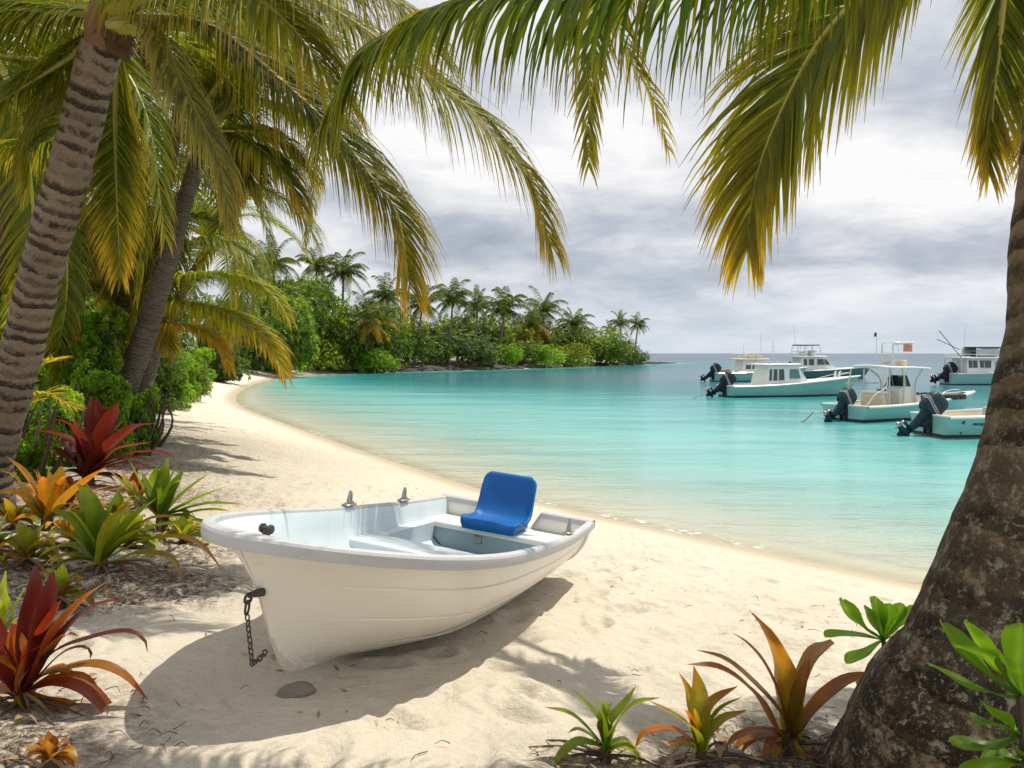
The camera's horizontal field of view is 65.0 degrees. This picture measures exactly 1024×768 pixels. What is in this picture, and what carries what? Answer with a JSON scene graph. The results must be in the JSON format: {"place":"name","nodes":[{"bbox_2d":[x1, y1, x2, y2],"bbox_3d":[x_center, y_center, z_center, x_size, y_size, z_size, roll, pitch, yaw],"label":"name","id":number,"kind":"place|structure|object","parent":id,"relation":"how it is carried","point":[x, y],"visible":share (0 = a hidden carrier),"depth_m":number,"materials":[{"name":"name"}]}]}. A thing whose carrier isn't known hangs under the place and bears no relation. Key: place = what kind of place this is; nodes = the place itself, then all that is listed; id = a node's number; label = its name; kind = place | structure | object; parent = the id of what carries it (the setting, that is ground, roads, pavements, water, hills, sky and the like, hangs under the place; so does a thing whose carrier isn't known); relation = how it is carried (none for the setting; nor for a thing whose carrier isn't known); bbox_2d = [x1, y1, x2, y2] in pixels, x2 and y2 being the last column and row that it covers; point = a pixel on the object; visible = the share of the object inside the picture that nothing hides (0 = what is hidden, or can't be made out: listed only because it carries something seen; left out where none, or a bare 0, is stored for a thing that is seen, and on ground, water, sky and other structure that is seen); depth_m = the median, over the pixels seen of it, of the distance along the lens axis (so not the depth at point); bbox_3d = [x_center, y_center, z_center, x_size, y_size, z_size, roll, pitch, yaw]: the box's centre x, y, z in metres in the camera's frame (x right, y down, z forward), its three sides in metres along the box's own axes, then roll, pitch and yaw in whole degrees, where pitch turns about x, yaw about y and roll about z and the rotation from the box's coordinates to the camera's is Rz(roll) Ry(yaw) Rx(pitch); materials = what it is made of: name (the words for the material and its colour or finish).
{"place":"outdoors","nodes":[
{"label":"outdoors","id":0,"kind":"place"},
{"bbox_2d":[56,408,862,757],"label":"drift scraps","id":1,"kind":"object","parent":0,"point":[410,498],"visible":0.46,"depth_m":6.44,"materials":[{"name":"brown wood"}]},
{"bbox_2d":[0,357,939,767],"bbox_3d":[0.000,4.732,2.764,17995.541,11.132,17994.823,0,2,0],"label":"ground","id":2,"kind":"structure","parent":0,"point":[474,695],"depth_m":4.58,"materials":[{"name":"beige sand"}]},
{"bbox_2d":[0,510,22,565],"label":"bromeliad","id":3,"kind":"object","parent":2,"relation":"on","point":[16,559],"visible":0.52,"depth_m":5.56,"materials":[{"name":"green plant"}]},
{"bbox_2d":[0,571,25,629],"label":"bromeliad","id":4,"kind":"object","parent":2,"relation":"on","point":[5,602],"visible":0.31,"depth_m":3.68,"materials":[{"name":"green plant"}]},
{"bbox_2d":[0,498,38,531],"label":"bromeliad","id":5,"kind":"object","parent":2,"relation":"on","point":[13,516],"visible":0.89,"depth_m":6.55,"materials":[{"name":"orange plant"}]},
{"bbox_2d":[0,273,49,448],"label":"bush","id":6,"kind":"object","parent":2,"relation":"on","point":[43,376],"visible":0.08,"depth_m":11.59,"materials":[{"name":"green plant"}]},
{"bbox_2d":[0,522,62,573],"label":"bromeliad","id":7,"kind":"object","parent":2,"relation":"on","point":[25,542],"visible":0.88,"depth_m":5.43,"materials":[{"name":"green plant"}]},
{"bbox_2d":[14,386,67,481],"bbox_3d":[-5.626,0.665,9.493,0.669,1.274,0.526,-1,3,-32],"label":"bush","id":8,"kind":"object","parent":2,"relation":"on","point":[30,458],"visible":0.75,"depth_m":9.43,"materials":[{"name":"green plant"}]},
{"bbox_2d":[3,730,78,767],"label":"bromeliad","id":9,"kind":"object","parent":2,"relation":"on","point":[46,747],"visible":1,"depth_m":2.65,"materials":[{"name":"orange plant"}]},
{"bbox_2d":[0,456,108,531],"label":"bromeliad","id":10,"kind":"object","parent":2,"relation":"on","point":[46,495],"visible":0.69,"depth_m":6.67,"materials":[{"name":"orange plant"}]},
{"bbox_2d":[18,384,90,466],"bbox_3d":[-6.123,0.638,10.820,0.937,1.280,0.720,0,2,0],"label":"bush","id":11,"kind":"object","parent":2,"relation":"on","point":[66,415],"visible":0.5,"depth_m":10.69,"materials":[{"name":"green plant"}]},
{"bbox_2d":[15,564,94,612],"bbox_3d":[-2.588,1.165,4.665,0.472,0.345,0.414,0,2,0],"label":"bromeliad","id":12,"kind":"object","parent":2,"relation":"on","point":[64,580],"visible":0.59,"depth_m":4.55,"materials":[{"name":"green plant"}]},
{"bbox_2d":[30,353,85,410],"bbox_3d":[-5.323,0.046,8.859,1.586,0.973,0.753,1,2,26],"label":"palm seedling","id":13,"kind":"object","parent":2,"relation":"on","point":[44,362],"visible":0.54,"depth_m":8.75,"materials":[{"name":"yellow plant"}]},
{"bbox_2d":[44,509,78,551],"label":"bromeliad","id":14,"kind":"object","parent":2,"relation":"on","point":[62,523],"visible":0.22,"depth_m":6.05,"materials":[{"name":"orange plant"}]},
{"bbox_2d":[0,566,147,725],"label":"bromeliad","id":15,"kind":"object","parent":2,"relation":"on","point":[30,640],"visible":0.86,"depth_m":3.17,"materials":[{"name":"red plant"}]},
{"bbox_2d":[45,305,129,422],"bbox_3d":[-7.133,-0.064,13.526,1.348,2.570,1.141,-1,2,-28],"label":"bush","id":16,"kind":"object","parent":2,"relation":"on","point":[93,340],"visible":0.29,"depth_m":13.41,"materials":[{"name":"green plant"}]},
{"bbox_2d":[0,159,194,347],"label":"coconut palm","id":17,"kind":"object","parent":2,"relation":"on","point":[108,295],"visible":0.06,"depth_m":15.45,"materials":[{"name":"green plant"}]},
{"bbox_2d":[69,359,137,458],"bbox_3d":[-6.248,0.446,12.273,0.963,1.664,0.834,2,3,45],"label":"bush","id":18,"kind":"object","parent":2,"relation":"on","point":[107,391],"visible":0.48,"depth_m":12.11,"materials":[{"name":"green plant"}]},
{"bbox_2d":[34,397,174,485],"bbox_3d":[-4.696,0.684,9.278,1.824,1.077,0.644,0,2,0],"label":"bromeliad","id":19,"kind":"object","parent":2,"relation":"on","point":[92,443],"visible":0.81,"depth_m":9.21,"materials":[{"name":"red plant"}]},
{"bbox_2d":[5,0,209,268],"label":"coconut palm","id":20,"kind":"object","parent":2,"relation":"on","point":[202,185],"depth_m":17.18,"materials":[{"name":"green plant"}]},
{"bbox_2d":[102,492,146,526],"bbox_3d":[-3.404,1.104,7.007,0.543,0.388,0.384,2,3,42],"label":"bromeliad","id":21,"kind":"object","parent":2,"relation":"on","point":[119,502],"visible":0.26,"depth_m":6.90,"materials":[{"name":"green plant"}]},
{"bbox_2d":[0,26,252,393],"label":"coconut palm","id":22,"kind":"object","parent":2,"relation":"on","point":[78,281],"visible":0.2,"depth_m":12.75,"materials":[{"name":"green plant"}]},
{"bbox_2d":[105,466,150,509],"bbox_3d":[-3.603,1.031,7.730,0.605,0.506,0.353,-1,3,-29],"label":"bromeliad","id":23,"kind":"object","parent":2,"relation":"on","point":[136,485],"visible":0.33,"depth_m":7.73,"materials":[{"name":"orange plant"}]},
{"bbox_2d":[39,481,221,586],"bbox_3d":[-2.567,1.000,5.330,1.191,0.716,0.508,1,2,17],"label":"bromeliad","id":24,"kind":"object","parent":2,"relation":"on","point":[99,539],"visible":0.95,"depth_m":5.31,"materials":[{"name":"green plant"}]},
{"bbox_2d":[110,506,157,549],"bbox_3d":[-2.868,1.121,6.046,0.525,0.400,0.371,-1,2,-15],"label":"bromeliad","id":25,"kind":"object","parent":2,"relation":"on","point":[128,511],"visible":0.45,"depth_m":5.98,"materials":[{"name":"green plant"}]},
{"bbox_2d":[0,0,278,344],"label":"coconut palm","id":26,"kind":"object","parent":2,"relation":"on","point":[184,259],"visible":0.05,"depth_m":15.74,"materials":[{"name":"green plant"}]},
{"bbox_2d":[0,0,285,336],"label":"coconut palm","id":27,"kind":"object","parent":2,"relation":"on","point":[19,221],"visible":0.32,"depth_m":9.91,"materials":[{"name":"green plant"}]},
{"bbox_2d":[127,382,164,456],"bbox_3d":[-6.036,0.638,12.970,0.701,1.329,0.523,-2,3,-36],"label":"bush","id":28,"kind":"object","parent":2,"relation":"on","point":[137,416],"visible":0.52,"depth_m":12.91,"materials":[{"name":"green plant"}]},
{"bbox_2d":[131,381,173,446],"bbox_3d":[-6.418,0.614,14.270,0.678,1.334,0.534,-2,3,-38],"label":"bush","id":29,"kind":"object","parent":2,"relation":"on","point":[144,397],"visible":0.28,"depth_m":14.19,"materials":[{"name":"green plant"}]},
{"bbox_2d":[154,347,190,413],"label":"bush","id":30,"kind":"object","parent":2,"relation":"on","point":[165,372],"visible":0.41,"depth_m":23.97,"materials":[{"name":"green plant"}]},
{"bbox_2d":[109,458,245,531],"bbox_3d":[-2.845,1.111,6.901,1.117,0.957,0.552,0,2,0],"label":"bromeliad","id":31,"kind":"object","parent":2,"relation":"on","point":[159,485],"visible":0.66,"depth_m":6.86,"materials":[{"name":"green plant"}]},
{"bbox_2d":[57,184,298,390],"bbox_3d":[-6.298,-1.458,15.938,5.512,5.393,3.212,0,2,12],"label":"young palm","id":32,"kind":"object","parent":2,"relation":"on","point":[237,320],"visible":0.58,"depth_m":15.10,"materials":[{"name":"green plant"}]},
{"bbox_2d":[168,350,195,410],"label":"bush","id":33,"kind":"object","parent":2,"relation":"on","point":[187,391],"visible":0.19,"depth_m":27.07,"materials":[{"name":"green plant"}]},
{"bbox_2d":[158,516,209,545],"bbox_3d":[-2.560,1.178,6.238,0.349,0.309,0.540,-2,3,-38],"label":"bromeliad","id":34,"kind":"object","parent":2,"relation":"on","point":[187,529],"visible":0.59,"depth_m":6.22,"materials":[{"name":"green plant"}]},
{"bbox_2d":[179,361,201,401],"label":"bush","id":35,"kind":"object","parent":2,"relation":"on","point":[194,371],"visible":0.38,"depth_m":33.88,"materials":[{"name":"green plant"}]},
{"bbox_2d":[174,289,211,397],"bbox_3d":[-15.084,-1.884,35.921,2.993,5.352,2.956,0,2,0],"label":"leafy tree","id":36,"kind":"object","parent":2,"relation":"on","point":[202,377],"visible":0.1,"depth_m":35.86,"materials":[{"name":"green plant"}]},
{"bbox_2d":[191,346,215,390],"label":"bush","id":37,"kind":"object","parent":2,"relation":"on","point":[206,355],"visible":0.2,"depth_m":45.92,"materials":[{"name":"green plant"}]},
{"bbox_2d":[49,0,382,396],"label":"coconut palm","id":38,"kind":"object","parent":2,"relation":"on","point":[147,376],"visible":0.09,"depth_m":15.40,"materials":[{"name":"green plant"}]},
{"bbox_2d":[196,333,239,381],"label":"bush","id":39,"kind":"object","parent":2,"relation":"on","point":[218,370],"visible":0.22,"depth_m":61.07,"materials":[{"name":"green plant"}]},
{"bbox_2d":[190,292,251,381],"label":"leafy tree","id":40,"kind":"object","parent":2,"relation":"on","point":[208,299],"visible":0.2,"depth_m":61.47,"materials":[{"name":"green plant"}]},
{"bbox_2d":[151,192,313,387],"bbox_3d":[-7.742,-1.890,21.019,4.987,6.243,4.979,0,2,0],"label":"coconut palm","id":41,"kind":"object","parent":2,"relation":"on","point":[157,356],"visible":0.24,"depth_m":21.02,"materials":[{"name":"green plant"}]},
{"bbox_2d":[118,18,379,395],"bbox_3d":[-4.615,-2.533,13.611,6.125,8.188,3.072,1,2,25],"label":"coconut palm","id":42,"kind":"object","parent":2,"relation":"on","point":[252,157],"visible":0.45,"depth_m":13.08,"materials":[{"name":"green plant"}]},
{"bbox_2d":[234,312,283,372],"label":"bush","id":43,"kind":"object","parent":2,"relation":"on","point":[246,355],"visible":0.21,"depth_m":81.84,"materials":[{"name":"green plant"}]},
{"bbox_2d":[237,284,314,372],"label":"leafy tree","id":44,"kind":"object","parent":2,"relation":"on","point":[263,307],"visible":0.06,"depth_m":90.98,"materials":[{"name":"green plant"}]},
{"bbox_2d":[235,294,320,374],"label":"leafy tree","id":45,"kind":"object","parent":2,"relation":"on","point":[295,337],"visible":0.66,"depth_m":84.10,"materials":[{"name":"green plant"}]},
{"bbox_2d":[257,235,302,285],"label":"coconut palm","id":46,"kind":"object","parent":2,"relation":"on","point":[281,265],"visible":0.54,"depth_m":99.18,"materials":[{"name":"green plant"}]},
{"bbox_2d":[0,0,570,511],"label":"coconut palm","id":47,"kind":"object","parent":2,"relation":"on","point":[90,106],"visible":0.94,"depth_m":5.96,"materials":[{"name":"green plant"}]},
{"bbox_2d":[276,681,315,697],"bbox_3d":[-0.928,1.326,3.456,0.172,0.086,0.104,-1,2,-26],"label":"stone","id":48,"kind":"object","parent":2,"relation":"on","point":[298,689],"visible":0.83,"depth_m":3.43,"materials":[{"name":"grey stone"}]},
{"bbox_2d":[263,269,342,369],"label":"leafy tree","id":49,"kind":"object","parent":2,"relation":"on","point":[323,328],"visible":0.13,"depth_m":98.95,"materials":[{"name":"green plant"}]},
{"bbox_2d":[294,243,339,363],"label":"coconut palm","id":50,"kind":"object","parent":2,"relation":"on","point":[317,266],"visible":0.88,"depth_m":110.89,"materials":[{"name":"green plant"}]},
{"bbox_2d":[302,338,347,371],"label":"bush","id":51,"kind":"object","parent":2,"relation":"on","point":[322,360],"visible":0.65,"depth_m":99.66,"materials":[{"name":"green plant"}]},
{"bbox_2d":[310,291,375,370],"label":"leafy tree","id":52,"kind":"object","parent":2,"relation":"on","point":[341,330],"visible":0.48,"depth_m":102.16,"materials":[{"name":"green plant"}]},
{"bbox_2d":[317,249,370,305],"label":"coconut palm","id":53,"kind":"object","parent":2,"relation":"on","point":[342,270],"visible":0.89,"depth_m":113.14,"materials":[{"name":"green plant"}]},
{"bbox_2d":[319,327,369,371],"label":"bush","id":54,"kind":"object","parent":2,"relation":"on","point":[344,350],"visible":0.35,"depth_m":102.64,"materials":[{"name":"green plant"}]},
{"bbox_2d":[328,297,410,360],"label":"leafy tree","id":55,"kind":"object","parent":2,"relation":"on","point":[395,311],"visible":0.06,"depth_m":110.58,"materials":[{"name":"green plant"}]},
{"bbox_2d":[343,289,401,373],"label":"coconut palm","id":56,"kind":"object","parent":2,"relation":"on","point":[371,320],"visible":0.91,"depth_m":102.23,"materials":[{"name":"green plant"}]},
{"bbox_2d":[352,346,401,373],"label":"bush","id":57,"kind":"object","parent":2,"relation":"on","point":[377,362],"visible":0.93,"depth_m":102.13,"materials":[{"name":"green plant"}]},
{"bbox_2d":[362,272,403,366],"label":"coconut palm","id":58,"kind":"object","parent":2,"relation":"on","point":[385,293],"visible":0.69,"depth_m":111.16,"materials":[{"name":"green plant"}]},
{"bbox_2d":[355,314,412,371],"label":"leafy tree","id":59,"kind":"object","parent":2,"relation":"on","point":[386,344],"visible":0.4,"depth_m":105.86,"materials":[{"name":"green plant"}]},
{"bbox_2d":[200,487,594,671],"bbox_3d":[-0.533,0.955,4.476,1.366,0.756,3.119,7,2,21],"label":"dinghy","id":60,"kind":"object","parent":2,"relation":"on","point":[349,576],"visible":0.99,"depth_m":3.68,"materials":[{"name":"plastic"}]},
{"bbox_2d":[460,471,536,536],"bbox_3d":[-0.086,0.837,5.699,0.427,0.362,0.445,7,1,18],"label":"boat seat","id":61,"kind":"object","parent":60,"relation":"on","point":[505,504],"visible":1,"depth_m":5.82,"materials":[{"name":"blue plastic"}]},
{"bbox_2d":[376,301,430,346],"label":"leafy tree","id":62,"kind":"object","parent":2,"relation":"on","point":[414,328],"visible":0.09,"depth_m":120.23,"materials":[{"name":"green plant"}]},
{"bbox_2d":[388,323,434,367],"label":"bush","id":63,"kind":"object","parent":2,"relation":"on","point":[416,346],"visible":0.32,"depth_m":114.30,"materials":[{"name":"green plant"}]},
{"bbox_2d":[408,279,446,366],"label":"coconut palm","id":64,"kind":"object","parent":2,"relation":"on","point":[414,303],"visible":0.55,"depth_m":116.14,"materials":[{"name":"green plant"}]},
{"bbox_2d":[0,441,855,767],"bbox_3d":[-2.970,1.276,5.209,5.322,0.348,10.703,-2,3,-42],"label":"leaf litter","id":65,"kind":"object","parent":2,"relation":"on","point":[720,749],"visible":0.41,"depth_m":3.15,"materials":[{"name":"brown plant"}]},
{"bbox_2d":[409,342,456,364],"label":"bush","id":66,"kind":"object","parent":2,"relation":"on","point":[439,357],"visible":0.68,"depth_m":119.53,"materials":[{"name":"green plant"}]},
{"bbox_2d":[403,318,472,360],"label":"leafy tree","id":67,"kind":"object","parent":2,"relation":"on","point":[433,330],"visible":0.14,"depth_m":127.78,"materials":[{"name":"green plant"}]},
{"bbox_2d":[430,277,474,364],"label":"coconut palm","id":68,"kind":"object","parent":2,"relation":"on","point":[452,300],"visible":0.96,"depth_m":125.04,"materials":[{"name":"green plant"}]},
{"bbox_2d":[429,327,503,365],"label":"bush","id":69,"kind":"object","parent":2,"relation":"on","point":[467,346],"visible":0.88,"depth_m":122.80,"materials":[{"name":"green plant"}]},
{"bbox_2d":[435,309,502,359],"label":"leafy tree","id":70,"kind":"object","parent":2,"relation":"on","point":[471,326],"visible":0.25,"depth_m":134.53,"materials":[{"name":"green plant"}]},
{"bbox_2d":[459,284,497,363],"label":"coconut palm","id":71,"kind":"object","parent":2,"relation":"on","point":[481,303],"visible":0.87,"depth_m":130.11,"materials":[{"name":"green plant"}]},
{"bbox_2d":[471,315,535,349],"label":"leafy tree","id":72,"kind":"object","parent":2,"relation":"on","point":[507,331],"visible":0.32,"depth_m":141.05,"materials":[{"name":"green plant"}]},
{"bbox_2d":[481,286,531,349],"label":"coconut palm","id":73,"kind":"object","parent":2,"relation":"on","point":[505,305],"visible":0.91,"depth_m":135.07,"materials":[{"name":"green plant"}]},
{"bbox_2d":[489,341,524,365],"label":"bush","id":74,"kind":"object","parent":2,"relation":"on","point":[509,353],"visible":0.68,"depth_m":131.57,"materials":[{"name":"green plant"}]},
{"bbox_2d":[499,337,547,364],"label":"bush","id":75,"kind":"object","parent":2,"relation":"on","point":[525,346],"visible":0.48,"depth_m":137.08,"materials":[{"name":"green plant"}]},
{"bbox_2d":[491,311,561,354],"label":"leafy tree","id":76,"kind":"object","parent":2,"relation":"on","point":[545,338],"visible":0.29,"depth_m":149.66,"materials":[{"name":"green plant"}]},
{"bbox_2d":[510,299,554,362],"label":"coconut palm","id":77,"kind":"object","parent":2,"relation":"on","point":[536,325],"visible":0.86,"depth_m":145.77,"materials":[{"name":"green plant"}]},
{"bbox_2d":[520,286,567,360],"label":"coconut palm","id":78,"kind":"object","parent":2,"relation":"on","point":[546,306],"visible":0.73,"depth_m":150.88,"materials":[{"name":"green plant"}]},
{"bbox_2d":[521,342,568,367],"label":"bush","id":79,"kind":"object","parent":2,"relation":"on","point":[544,357],"visible":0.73,"depth_m":138.56,"materials":[{"name":"green plant"}]},
{"bbox_2d":[529,322,592,362],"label":"leafy tree","id":80,"kind":"object","parent":2,"relation":"on","point":[567,338],"visible":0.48,"depth_m":154.43,"materials":[{"name":"green plant"}]},
{"bbox_2d":[552,342,595,366],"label":"bush","id":81,"kind":"object","parent":2,"relation":"on","point":[579,357],"visible":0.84,"depth_m":147.05,"materials":[{"name":"green plant"}]},
{"bbox_2d":[554,307,595,362],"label":"coconut palm","id":82,"kind":"object","parent":2,"relation":"on","point":[575,321],"visible":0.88,"depth_m":156.05,"materials":[{"name":"green plant"}]},
{"bbox_2d":[528,686,661,767],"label":"bromeliad","id":83,"kind":"object","parent":2,"relation":"on","point":[606,717],"visible":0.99,"depth_m":2.98,"materials":[{"name":"green plant"}]},
{"bbox_2d":[577,328,634,365],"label":"bush","id":84,"kind":"object","parent":2,"relation":"on","point":[617,347],"visible":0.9,"depth_m":157.88,"materials":[{"name":"green plant"}]},
{"bbox_2d":[608,310,630,338],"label":"coconut palm","id":85,"kind":"object","parent":2,"relation":"on","point":[620,321],"visible":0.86,"depth_m":175.12,"materials":[{"name":"green plant"}]},
{"bbox_2d":[627,313,649,347],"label":"coconut palm","id":86,"kind":"object","parent":2,"relation":"on","point":[637,322],"visible":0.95,"depth_m":178.41,"materials":[{"name":"green plant"}]},
{"bbox_2d":[305,0,1023,767],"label":"coconut palm","id":87,"kind":"object","parent":2,"relation":"on","point":[907,706],"visible":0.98,"depth_m":3.03,"materials":[{"name":"green plant"}]},
{"bbox_2d":[635,666,782,767],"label":"bromeliad","id":88,"kind":"object","parent":2,"relation":"on","point":[704,724],"visible":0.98,"depth_m":3.01,"materials":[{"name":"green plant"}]},
{"bbox_2d":[668,758,823,767],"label":"creeping root","id":89,"kind":"object","parent":2,"relation":"on","point":[695,763],"visible":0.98,"depth_m":2.98,"materials":[{"name":"brown plant"}]},
{"bbox_2d":[687,610,863,767],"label":"bromeliad","id":90,"kind":"object","parent":2,"relation":"on","point":[789,679],"visible":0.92,"depth_m":3.12,"materials":[{"name":"orange plant"}]},
{"bbox_2d":[823,596,912,684],"bbox_3d":[1.464,1.178,3.332,0.406,0.629,0.160,0,2,-12],"label":"beach shrub","id":91,"kind":"object","parent":2,"relation":"on","point":[886,621],"visible":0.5,"depth_m":3.32,"materials":[{"name":"green plant"}]},
{"bbox_2d":[928,619,1023,767],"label":"beach shrub","id":92,"kind":"object","parent":2,"relation":"on","point":[990,652],"visible":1,"depth_m":1.95,"materials":[{"name":"green plant"}]},
{"bbox_2d":[3,0,1023,352],"label":"sky","id":93,"kind":"structure","parent":0,"point":[894,238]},
{"bbox_2d":[242,353,998,547],"bbox_3d":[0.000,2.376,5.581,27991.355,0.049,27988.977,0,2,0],"label":"water","id":94,"kind":"structure","parent":0,"point":[658,428],"depth_m":26.31,"materials":[{"name":"teal liquid"}]},
{"bbox_2d":[700,345,807,381],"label":"motor boat","id":95,"kind":"object","parent":94,"relation":"on","point":[743,372],"visible":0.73,"depth_m":73.76,"materials":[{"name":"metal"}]},
{"bbox_2d":[706,333,860,397],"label":"motor boat","id":96,"kind":"object","parent":94,"relation":"on","point":[777,379],"visible":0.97,"depth_m":47.87,"materials":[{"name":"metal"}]},
{"bbox_2d":[787,333,868,378],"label":"motor boat","id":97,"kind":"object","parent":94,"relation":"on","point":[819,366],"visible":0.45,"depth_m":80.84,"materials":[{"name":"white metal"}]},
{"bbox_2d":[820,332,974,422],"bbox_3d":[15.741,-0.187,32.323,8.906,3.800,2.516,-1,2,-26],"label":"motor boat","id":98,"kind":"object","parent":94,"relation":"on","point":[897,398],"visible":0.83,"depth_m":31.38,"materials":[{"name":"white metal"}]},
{"bbox_2d":[893,391,986,437],"bbox_3d":[15.803,1.091,25.617,7.680,1.758,2.300,0,2,-6],"label":"motor boat","id":99,"kind":"object","parent":94,"relation":"on","point":[934,416],"visible":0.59,"depth_m":25.13,"materials":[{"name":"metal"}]},
{"bbox_2d":[929,331,1000,384],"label":"motor boat","id":100,"kind":"object","parent":94,"relation":"on","point":[976,368],"visible":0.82,"depth_m":65.60,"materials":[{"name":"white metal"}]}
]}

